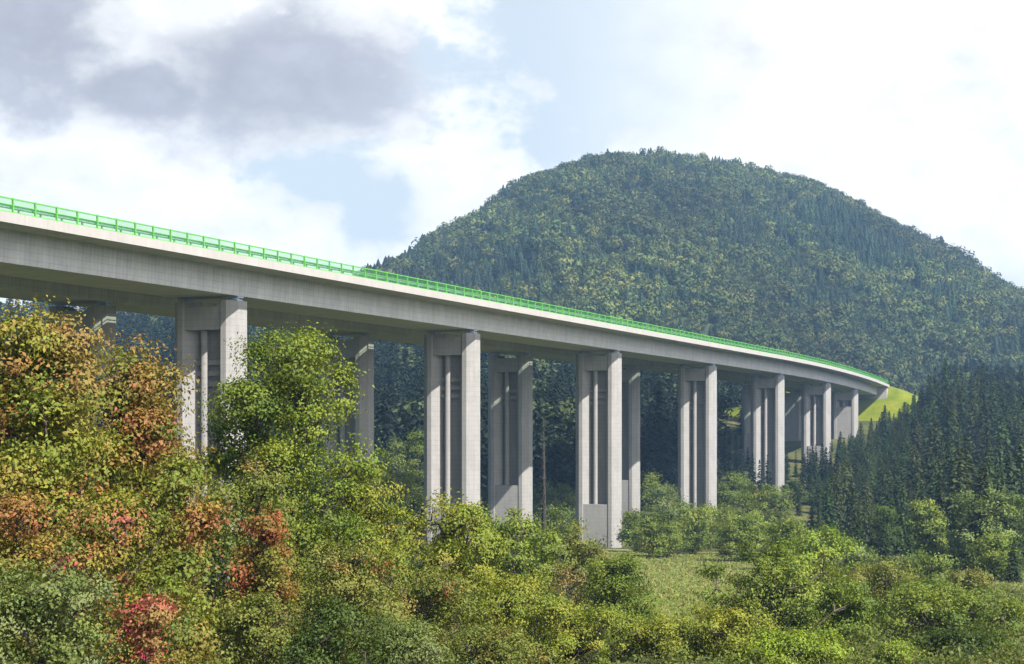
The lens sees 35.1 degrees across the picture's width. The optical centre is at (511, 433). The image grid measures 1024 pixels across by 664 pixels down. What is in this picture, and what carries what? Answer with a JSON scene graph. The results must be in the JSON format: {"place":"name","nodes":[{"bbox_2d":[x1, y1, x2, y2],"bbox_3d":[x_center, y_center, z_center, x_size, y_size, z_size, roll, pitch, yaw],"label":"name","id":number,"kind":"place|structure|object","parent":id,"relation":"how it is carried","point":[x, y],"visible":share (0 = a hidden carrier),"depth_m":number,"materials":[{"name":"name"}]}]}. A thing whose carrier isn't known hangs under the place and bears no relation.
{"place":"outdoors","nodes":[
{"label":"outdoors","id":0,"kind":"place"},
{"bbox_2d":[0,0,1023,311],"label":"sky","id":1,"kind":"structure","parent":0,"point":[348,132],"materials":[{"name":"white"}]},
{"bbox_2d":[27,380,1023,663],"bbox_3d":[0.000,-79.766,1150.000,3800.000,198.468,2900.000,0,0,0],"label":"ground","id":2,"kind":"structure","parent":0,"point":[791,448],"depth_m":357.54,"materials":[{"name":"green plant"}]},
{"bbox_2d":[0,487,108,663],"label":"shrub","id":3,"kind":"object","parent":2,"relation":"on","point":[12,509],"visible":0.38,"depth_m":31.84,"materials":[{"name":"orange plant"}]},
{"bbox_2d":[0,535,139,663],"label":"shrub","id":4,"kind":"object","parent":2,"relation":"on","point":[37,608],"visible":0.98,"depth_m":27.73,"materials":[{"name":"green plant"}]},
{"bbox_2d":[0,295,161,661],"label":"broadleaf tree","id":5,"kind":"object","parent":2,"relation":"on","point":[41,417],"visible":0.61,"depth_m":35.26,"materials":[{"name":"green plant"}]},
{"bbox_2d":[32,482,217,663],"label":"shrub","id":6,"kind":"object","parent":2,"relation":"on","point":[91,518],"visible":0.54,"depth_m":32.78,"materials":[{"name":"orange plant"}]},
{"bbox_2d":[48,330,229,663],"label":"broadleaf tree","id":7,"kind":"object","parent":2,"relation":"on","point":[141,407],"visible":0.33,"depth_m":39.50,"materials":[{"name":"orange plant"}]},
{"bbox_2d":[99,590,208,663],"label":"shrub","id":8,"kind":"object","parent":2,"relation":"on","point":[154,612],"visible":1,"depth_m":27.90,"materials":[{"name":"red plant"}]},
{"bbox_2d":[105,450,243,663],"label":"broadleaf tree","id":9,"kind":"object","parent":2,"relation":"on","point":[175,485],"visible":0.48,"depth_m":35.76,"materials":[{"name":"green plant"}]},
{"bbox_2d":[187,517,269,663],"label":"shrub","id":10,"kind":"object","parent":2,"relation":"on","point":[214,573],"visible":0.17,"depth_m":48.79,"materials":[{"name":"green plant"}]},
{"bbox_2d":[191,370,281,662],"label":"broadleaf tree","id":11,"kind":"object","parent":2,"relation":"on","point":[220,469],"visible":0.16,"depth_m":56.80,"materials":[{"name":"green plant"}]},
{"bbox_2d":[197,582,314,663],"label":"shrub","id":12,"kind":"object","parent":2,"relation":"on","point":[255,608],"visible":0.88,"depth_m":40.65,"materials":[{"name":"green plant"}]},
{"bbox_2d":[193,442,321,663],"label":"broadleaf tree","id":13,"kind":"object","parent":2,"relation":"on","point":[267,485],"visible":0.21,"depth_m":49.84,"materials":[{"name":"green plant"}]},
{"bbox_2d":[214,502,308,659],"bbox_3d":[-7.129,4.968,46.117,2.716,6.057,2.588,0,0,0],"label":"shrub","id":14,"kind":"object","parent":2,"relation":"on","point":[271,574],"visible":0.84,"depth_m":45.68,"materials":[{"name":"green plant"}]},
{"bbox_2d":[186,320,408,660],"bbox_3d":[-7.328,2.518,54.934,7.442,12.689,7.125,0,0,0],"label":"broadleaf tree","id":15,"kind":"object","parent":2,"relation":"on","point":[292,378],"visible":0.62,"depth_m":54.30,"materials":[{"name":"green plant"}]},
{"bbox_2d":[273,591,401,663],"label":"shrub","id":16,"kind":"object","parent":2,"relation":"on","point":[329,639],"visible":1,"depth_m":39.55,"materials":[{"name":"green plant"}]},
{"bbox_2d":[283,531,421,663],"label":"shrub","id":17,"kind":"object","parent":2,"relation":"on","point":[352,587],"visible":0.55,"depth_m":46.57,"materials":[{"name":"green plant"}]},
{"bbox_2d":[294,456,448,653],"bbox_3d":[-5.352,4.893,58.129,5.517,8.489,6.027,0,0,-32],"label":"broadleaf tree","id":18,"kind":"object","parent":2,"relation":"on","point":[379,509],"visible":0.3,"depth_m":57.59,"materials":[{"name":"green plant"}]},
{"bbox_2d":[376,433,422,519],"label":"broadleaf tree","id":19,"kind":"object","parent":2,"relation":"on","point":[396,467],"visible":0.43,"depth_m":287.25,"materials":[{"name":"green plant"}]},
{"bbox_2d":[384,468,423,541],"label":"broadleaf tree","id":20,"kind":"object","parent":2,"relation":"on","point":[407,501],"visible":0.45,"depth_m":238.62,"materials":[{"name":"green plant"}]},
{"bbox_2d":[355,611,458,663],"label":"shrub","id":21,"kind":"object","parent":2,"relation":"on","point":[407,650],"visible":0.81,"depth_m":41.52,"materials":[{"name":"green plant"}]},
{"bbox_2d":[395,428,423,501],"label":"broadleaf tree","id":22,"kind":"object","parent":2,"relation":"on","point":[414,447],"visible":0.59,"depth_m":324.51,"materials":[{"name":"green plant"}]},
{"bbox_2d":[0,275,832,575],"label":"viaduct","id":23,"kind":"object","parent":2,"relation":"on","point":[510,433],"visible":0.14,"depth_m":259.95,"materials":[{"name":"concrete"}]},
{"bbox_2d":[347,559,503,663],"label":"shrub","id":24,"kind":"object","parent":2,"relation":"on","point":[440,588],"visible":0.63,"depth_m":49.62,"materials":[{"name":"green plant"}]},
{"bbox_2d":[400,539,456,580],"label":"shrub","id":25,"kind":"object","parent":2,"relation":"on","point":[411,553],"visible":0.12,"depth_m":155.78,"materials":[{"name":"green plant"}]},
{"bbox_2d":[0,196,889,584],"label":"viaduct","id":26,"kind":"object","parent":2,"relation":"on","point":[234,286],"visible":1,"depth_m":205.34,"materials":[{"name":"concrete"}]},
{"bbox_2d":[386,475,531,651],"bbox_3d":[-2.452,5.679,64.298,7.796,7.982,6.770,0,0,41],"label":"broadleaf tree","id":27,"kind":"object","parent":2,"relation":"on","point":[450,537],"visible":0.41,"depth_m":63.51,"materials":[{"name":"green plant"}]},
{"bbox_2d":[415,609,564,663],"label":"shrub","id":28,"kind":"object","parent":2,"relation":"on","point":[489,646],"visible":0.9,"depth_m":45.44,"materials":[{"name":"green plant"}]},
{"bbox_2d":[0,298,1023,500],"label":"spruce forest","id":29,"kind":"object","parent":2,"relation":"on","point":[398,388],"visible":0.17,"depth_m":396.57,"materials":[{"name":"green plant"}]},
{"bbox_2d":[5,579,1023,663],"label":"undergrowth","id":30,"kind":"object","parent":2,"relation":"on","point":[961,657],"visible":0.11,"depth_m":60.47,"materials":[{"name":"green plant"}]},
{"bbox_2d":[448,563,587,662],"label":"shrub","id":31,"kind":"object","parent":2,"relation":"on","point":[529,589],"visible":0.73,"depth_m":59.27,"materials":[{"name":"green plant"}]},
{"bbox_2d":[453,506,582,630],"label":"broadleaf tree","id":32,"kind":"object","parent":2,"relation":"on","point":[520,558],"visible":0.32,"depth_m":77.36,"materials":[{"name":"green plant"}]},
{"bbox_2d":[539,418,547,575],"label":"bare tree","id":33,"kind":"object","parent":2,"relation":"on","point":[544,495],"visible":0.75,"depth_m":157.88,"materials":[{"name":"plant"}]},
{"bbox_2d":[534,477,575,523],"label":"broadleaf tree","id":34,"kind":"object","parent":2,"relation":"on","point":[556,495],"visible":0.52,"depth_m":299.42,"materials":[{"name":"green plant"}]},
{"bbox_2d":[534,498,589,561],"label":"broadleaf tree","id":35,"kind":"object","parent":2,"relation":"on","point":[556,520],"visible":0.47,"depth_m":214.75,"materials":[{"name":"green plant"}]},
{"bbox_2d":[509,595,639,663],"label":"shrub","id":36,"kind":"object","parent":2,"relation":"on","point":[591,631],"visible":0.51,"depth_m":61.30,"materials":[{"name":"green plant"}]},
{"bbox_2d":[537,522,612,609],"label":"shrub","id":37,"kind":"object","parent":2,"relation":"on","point":[575,552],"visible":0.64,"depth_m":111.16,"materials":[{"name":"green plant"}]},
{"bbox_2d":[577,548,671,633],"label":"shrub","id":38,"kind":"object","parent":2,"relation":"on","point":[619,573],"visible":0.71,"depth_m":87.18,"materials":[{"name":"green plant"}]},
{"bbox_2d":[614,506,647,552],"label":"shrub","id":39,"kind":"object","parent":2,"relation":"on","point":[627,532],"visible":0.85,"depth_m":239.86,"materials":[{"name":"green plant"}]},
{"bbox_2d":[589,608,711,663],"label":"shrub","id":40,"kind":"object","parent":2,"relation":"on","point":[657,630],"visible":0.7,"depth_m":63.34,"materials":[{"name":"green plant"}]},
{"bbox_2d":[640,468,667,511],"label":"broadleaf tree","id":41,"kind":"object","parent":2,"relation":"on","point":[647,483],"visible":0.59,"depth_m":323.94,"materials":[{"name":"green plant"}]},
{"bbox_2d":[628,509,696,557],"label":"shrub","id":42,"kind":"object","parent":2,"relation":"on","point":[668,530],"visible":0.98,"depth_m":225.64,"materials":[{"name":"green plant"}]},
{"bbox_2d":[643,481,685,523],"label":"broadleaf tree","id":43,"kind":"object","parent":2,"relation":"on","point":[659,492],"visible":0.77,"depth_m":298.98,"materials":[{"name":"green plant"}]},
{"bbox_2d":[661,496,727,554],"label":"shrub","id":44,"kind":"object","parent":2,"relation":"on","point":[698,535],"visible":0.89,"depth_m":236.34,"materials":[{"name":"green plant"}]},
{"bbox_2d":[698,500,740,545],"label":"shrub","id":45,"kind":"object","parent":2,"relation":"on","point":[722,512],"visible":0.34,"depth_m":261.66,"materials":[{"name":"green plant"}]},
{"bbox_2d":[664,596,784,662],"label":"shrub","id":46,"kind":"object","parent":2,"relation":"on","point":[718,623],"visible":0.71,"depth_m":63.16,"materials":[{"name":"green plant"}]},
{"bbox_2d":[717,470,754,506],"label":"broadleaf tree","id":47,"kind":"object","parent":2,"relation":"on","point":[731,488],"visible":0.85,"depth_m":329.12,"materials":[{"name":"green plant"}]},
{"bbox_2d":[723,491,762,519],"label":"broadleaf tree","id":48,"kind":"object","parent":2,"relation":"on","point":[747,499],"visible":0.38,"depth_m":289.75,"materials":[{"name":"green plant"}]},
{"bbox_2d":[712,508,777,561],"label":"shrub","id":49,"kind":"object","parent":2,"relation":"on","point":[745,528],"visible":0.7,"depth_m":213.57,"materials":[{"name":"green plant"}]},
{"bbox_2d":[757,483,796,523],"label":"shrub","id":50,"kind":"object","parent":2,"relation":"on","point":[772,509],"visible":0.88,"depth_m":299.01,"materials":[{"name":"green plant"}]},
{"bbox_2d":[687,533,875,644],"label":"shrub","id":51,"kind":"object","parent":2,"relation":"on","point":[791,598],"visible":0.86,"depth_m":77.12,"materials":[{"name":"green plant"}]},
{"bbox_2d":[756,515,812,562],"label":"shrub","id":52,"kind":"object","parent":2,"relation":"on","point":[787,528],"visible":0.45,"depth_m":189.62,"materials":[{"name":"green plant"}]},
{"bbox_2d":[716,624,857,663],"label":"shrub","id":53,"kind":"object","parent":2,"relation":"on","point":[799,640],"visible":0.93,"depth_m":55.50,"materials":[{"name":"green plant"}]},
{"bbox_2d":[778,479,812,505],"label":"shrub","id":54,"kind":"object","parent":2,"relation":"on","point":[795,485],"visible":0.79,"depth_m":332.44,"materials":[{"name":"green plant"}]},
{"bbox_2d":[785,521,864,586],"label":"shrub","id":55,"kind":"object","parent":2,"relation":"on","point":[838,545],"visible":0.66,"depth_m":151.11,"materials":[{"name":"green plant"}]},
{"bbox_2d":[818,480,840,539],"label":"spruce tree","id":56,"kind":"object","parent":2,"relation":"on","point":[826,513],"visible":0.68,"depth_m":270.52,"materials":[{"name":"green plant"}]},
{"bbox_2d":[829,468,846,537],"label":"spruce tree","id":57,"kind":"object","parent":2,"relation":"on","point":[837,501],"visible":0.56,"depth_m":277.75,"materials":[{"name":"green plant"}]},
{"bbox_2d":[834,457,856,543],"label":"spruce tree","id":58,"kind":"object","parent":2,"relation":"on","point":[844,483],"visible":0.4,"depth_m":282.36,"materials":[{"name":"green plant"}]},
{"bbox_2d":[838,479,862,551],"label":"spruce tree","id":59,"kind":"object","parent":2,"relation":"on","point":[851,515],"visible":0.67,"depth_m":252.59,"materials":[{"name":"green plant"}]},
{"bbox_2d":[813,575,896,641],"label":"shrub","id":60,"kind":"object","parent":2,"relation":"on","point":[859,587],"visible":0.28,"depth_m":79.17,"materials":[{"name":"green plant"}]},
{"bbox_2d":[834,539,881,575],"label":"shrub","id":61,"kind":"object","parent":2,"relation":"on","point":[859,557],"visible":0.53,"depth_m":174.48,"materials":[{"name":"green plant"}]},
{"bbox_2d":[850,508,873,563],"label":"spruce tree","id":62,"kind":"object","parent":2,"relation":"on","point":[858,525],"visible":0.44,"depth_m":187.86,"materials":[{"name":"green plant"}]},
{"bbox_2d":[859,494,875,552],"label":"spruce tree","id":63,"kind":"object","parent":2,"relation":"on","point":[866,533],"visible":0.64,"depth_m":247.71,"materials":[{"name":"green plant"}]},
{"bbox_2d":[859,478,877,525],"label":"spruce tree","id":64,"kind":"object","parent":2,"relation":"on","point":[865,489],"visible":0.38,"depth_m":301.94,"materials":[{"name":"green plant"}]},
{"bbox_2d":[824,555,933,617],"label":"shrub","id":65,"kind":"object","parent":2,"relation":"on","point":[874,575],"visible":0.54,"depth_m":101.21,"materials":[{"name":"green plant"}]},
{"bbox_2d":[873,461,886,512],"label":"spruce tree","id":66,"kind":"object","parent":2,"relation":"on","point":[882,479],"visible":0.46,"depth_m":306.32,"materials":[{"name":"green plant"}]},
{"bbox_2d":[878,405,888,454],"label":"spruce tree","id":67,"kind":"object","parent":2,"relation":"on","point":[884,430],"visible":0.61,"depth_m":397.69,"materials":[{"name":"green plant"}]},
{"bbox_2d":[864,503,904,560],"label":"shrub","id":68,"kind":"object","parent":2,"relation":"on","point":[890,514],"visible":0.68,"depth_m":213.89,"materials":[{"name":"green plant"}]},
{"bbox_2d":[874,518,895,564],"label":"spruce tree","id":69,"kind":"object","parent":2,"relation":"on","point":[884,547],"visible":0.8,"depth_m":204.72,"materials":[{"name":"green plant"}]},
{"bbox_2d":[867,633,925,663],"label":"shrub","id":70,"kind":"object","parent":2,"relation":"on","point":[893,647],"visible":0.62,"depth_m":59.78,"materials":[{"name":"green plant"}]},
{"bbox_2d":[890,480,915,555],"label":"spruce tree","id":71,"kind":"object","parent":2,"relation":"on","point":[902,540],"visible":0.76,"depth_m":235.79,"materials":[{"name":"green plant"}]},
{"bbox_2d":[889,550,926,579],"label":"shrub","id":72,"kind":"object","parent":2,"relation":"on","point":[908,560],"visible":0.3,"depth_m":164.35,"materials":[{"name":"green plant"}]},
{"bbox_2d":[902,456,916,510],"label":"spruce tree","id":73,"kind":"object","parent":2,"relation":"on","point":[910,472],"visible":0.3,"depth_m":297.06,"materials":[{"name":"green plant"}]},
{"bbox_2d":[910,417,924,463],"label":"spruce tree","id":74,"kind":"object","parent":2,"relation":"on","point":[916,437],"visible":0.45,"depth_m":364.39,"materials":[{"name":"green plant"}]},
{"bbox_2d":[899,497,950,556],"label":"broadleaf tree","id":75,"kind":"object","parent":2,"relation":"on","point":[923,512],"visible":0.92,"depth_m":214.29,"materials":[{"name":"green plant"}]},
{"bbox_2d":[917,426,934,481],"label":"spruce tree","id":76,"kind":"object","parent":2,"relation":"on","point":[929,433],"visible":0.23,"depth_m":330.65,"materials":[{"name":"green plant"}]},
{"bbox_2d":[904,549,959,591],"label":"shrub","id":77,"kind":"object","parent":2,"relation":"on","point":[929,570],"visible":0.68,"depth_m":149.64,"materials":[{"name":"green plant"}]},
{"bbox_2d":[923,417,945,480],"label":"spruce tree","id":78,"kind":"object","parent":2,"relation":"on","point":[934,447],"visible":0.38,"depth_m":325.00,"materials":[{"name":"green plant"}]},
{"bbox_2d":[923,517,954,558],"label":"broadleaf tree","id":79,"kind":"object","parent":2,"relation":"on","point":[940,550],"visible":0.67,"depth_m":213.73,"materials":[{"name":"green plant"}]},
{"bbox_2d":[934,356,951,424],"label":"spruce tree","id":80,"kind":"object","parent":2,"relation":"on","point":[945,383],"visible":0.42,"depth_m":414.85,"materials":[{"name":"green plant"}]},
{"bbox_2d":[864,571,1023,638],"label":"shrub","id":81,"kind":"object","parent":2,"relation":"on","point":[942,604],"visible":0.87,"depth_m":80.69,"materials":[{"name":"green plant"}]},
{"bbox_2d":[928,480,959,562],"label":"spruce tree","id":82,"kind":"object","parent":2,"relation":"on","point":[941,500],"visible":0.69,"depth_m":214.95,"materials":[{"name":"green plant"}]},
{"bbox_2d":[941,440,955,500],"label":"spruce tree","id":83,"kind":"object","parent":2,"relation":"on","point":[948,463],"visible":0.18,"depth_m":260.17,"materials":[{"name":"green plant"}]},
{"bbox_2d":[940,403,964,451],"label":"spruce tree","id":84,"kind":"object","parent":2,"relation":"on","point":[946,423],"visible":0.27,"depth_m":348.76,"materials":[{"name":"green plant"}]},
{"bbox_2d":[941,443,975,548],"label":"spruce tree","id":85,"kind":"object","parent":2,"relation":"on","point":[959,478],"visible":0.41,"depth_m":236.12,"materials":[{"name":"green plant"}]},
{"bbox_2d":[938,488,979,562],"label":"broadleaf tree","id":86,"kind":"object","parent":2,"relation":"on","point":[963,502],"visible":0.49,"depth_m":204.68,"materials":[{"name":"green plant"}]},
{"bbox_2d":[902,615,1023,661],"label":"shrub","id":87,"kind":"object","parent":2,"relation":"on","point":[980,637],"visible":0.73,"depth_m":65.38,"materials":[{"name":"green plant"}]},
{"bbox_2d":[955,385,971,436],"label":"spruce tree","id":88,"kind":"object","parent":2,"relation":"on","point":[960,398],"visible":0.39,"depth_m":397.99,"materials":[{"name":"green plant"}]},
{"bbox_2d":[946,432,981,499],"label":"spruce tree","id":89,"kind":"object","parent":2,"relation":"on","point":[966,449],"visible":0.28,"depth_m":255.74,"materials":[{"name":"green plant"}]},
{"bbox_2d":[936,563,994,607],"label":"shrub","id":90,"kind":"object","parent":2,"relation":"on","point":[960,576],"visible":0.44,"depth_m":119.46,"materials":[{"name":"green plant"}]},
{"bbox_2d":[963,383,980,447],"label":"spruce tree","id":91,"kind":"object","parent":2,"relation":"on","point":[972,420],"visible":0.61,"depth_m":393.40,"materials":[{"name":"green plant"}]},
{"bbox_2d":[952,462,1002,570],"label":"spruce tree","id":92,"kind":"object","parent":2,"relation":"on","point":[982,477],"visible":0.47,"depth_m":192.86,"materials":[{"name":"green plant"}]},
{"bbox_2d":[967,391,995,472],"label":"spruce tree","id":93,"kind":"object","parent":2,"relation":"on","point":[984,416],"visible":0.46,"depth_m":367.09,"materials":[{"name":"green plant"}]},
{"bbox_2d":[970,423,994,485],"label":"spruce tree","id":94,"kind":"object","parent":2,"relation":"on","point":[986,443],"visible":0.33,"depth_m":321.24,"materials":[{"name":"green plant"}]},
{"bbox_2d":[971,390,1000,455],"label":"spruce tree","id":95,"kind":"object","parent":2,"relation":"on","point":[991,405],"visible":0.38,"depth_m":380.45,"materials":[{"name":"green plant"}]},
{"bbox_2d":[952,485,1021,570],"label":"broadleaf tree","id":96,"kind":"object","parent":2,"relation":"on","point":[988,503],"visible":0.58,"depth_m":190.74,"materials":[{"name":"green plant"}]},
{"bbox_2d":[960,529,1023,580],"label":"broadleaf tree","id":97,"kind":"object","parent":2,"relation":"on","point":[992,557],"visible":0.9,"depth_m":171.12,"materials":[{"name":"green plant"}]},
{"bbox_2d":[984,413,1014,471],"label":"spruce tree","id":98,"kind":"object","parent":2,"relation":"on","point":[1002,434],"visible":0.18,"depth_m":315.42,"materials":[{"name":"green plant"}]},
{"bbox_2d":[992,453,1023,552],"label":"spruce tree","id":99,"kind":"object","parent":2,"relation":"on","point":[1009,466],"visible":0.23,"depth_m":227.95,"materials":[{"name":"green plant"}]},
{"bbox_2d":[994,493,1023,568],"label":"broadleaf tree","id":100,"kind":"object","parent":2,"relation":"on","point":[1015,522],"visible":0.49,"depth_m":197.89,"materials":[{"name":"green plant"}]},
{"bbox_2d":[1001,539,1023,582],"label":"spruce tree","id":101,"kind":"object","parent":2,"relation":"on","point":[1014,574],"visible":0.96,"depth_m":167.77,"materials":[{"name":"green plant"}]},
{"bbox_2d":[1007,441,1023,491],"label":"spruce tree","id":102,"kind":"object","parent":2,"relation":"on","point":[1019,455],"visible":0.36,"depth_m":247.38,"materials":[{"name":"green plant"}]},
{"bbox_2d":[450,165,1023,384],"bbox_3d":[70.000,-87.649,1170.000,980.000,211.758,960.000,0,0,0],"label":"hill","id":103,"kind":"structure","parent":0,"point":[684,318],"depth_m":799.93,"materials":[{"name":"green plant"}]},
{"bbox_2d":[356,145,1023,395],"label":"mountain forest","id":104,"kind":"object","parent":103,"relation":"on","point":[501,226],"visible":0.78,"depth_m":845.81,"materials":[{"name":"green plant"}]},
{"bbox_2d":[577,549,1023,628],"bbox_3d":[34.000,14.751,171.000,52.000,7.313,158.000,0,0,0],"label":"meadow","id":105,"kind":"structure","parent":0,"point":[632,551],"depth_m":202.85,"materials":[{"name":"green plant"}]},
{"bbox_2d":[725,386,926,420],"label":"embankment","id":106,"kind":"structure","parent":0,"point":[869,409],"depth_m":489.36,"materials":[{"name":"green plant"}]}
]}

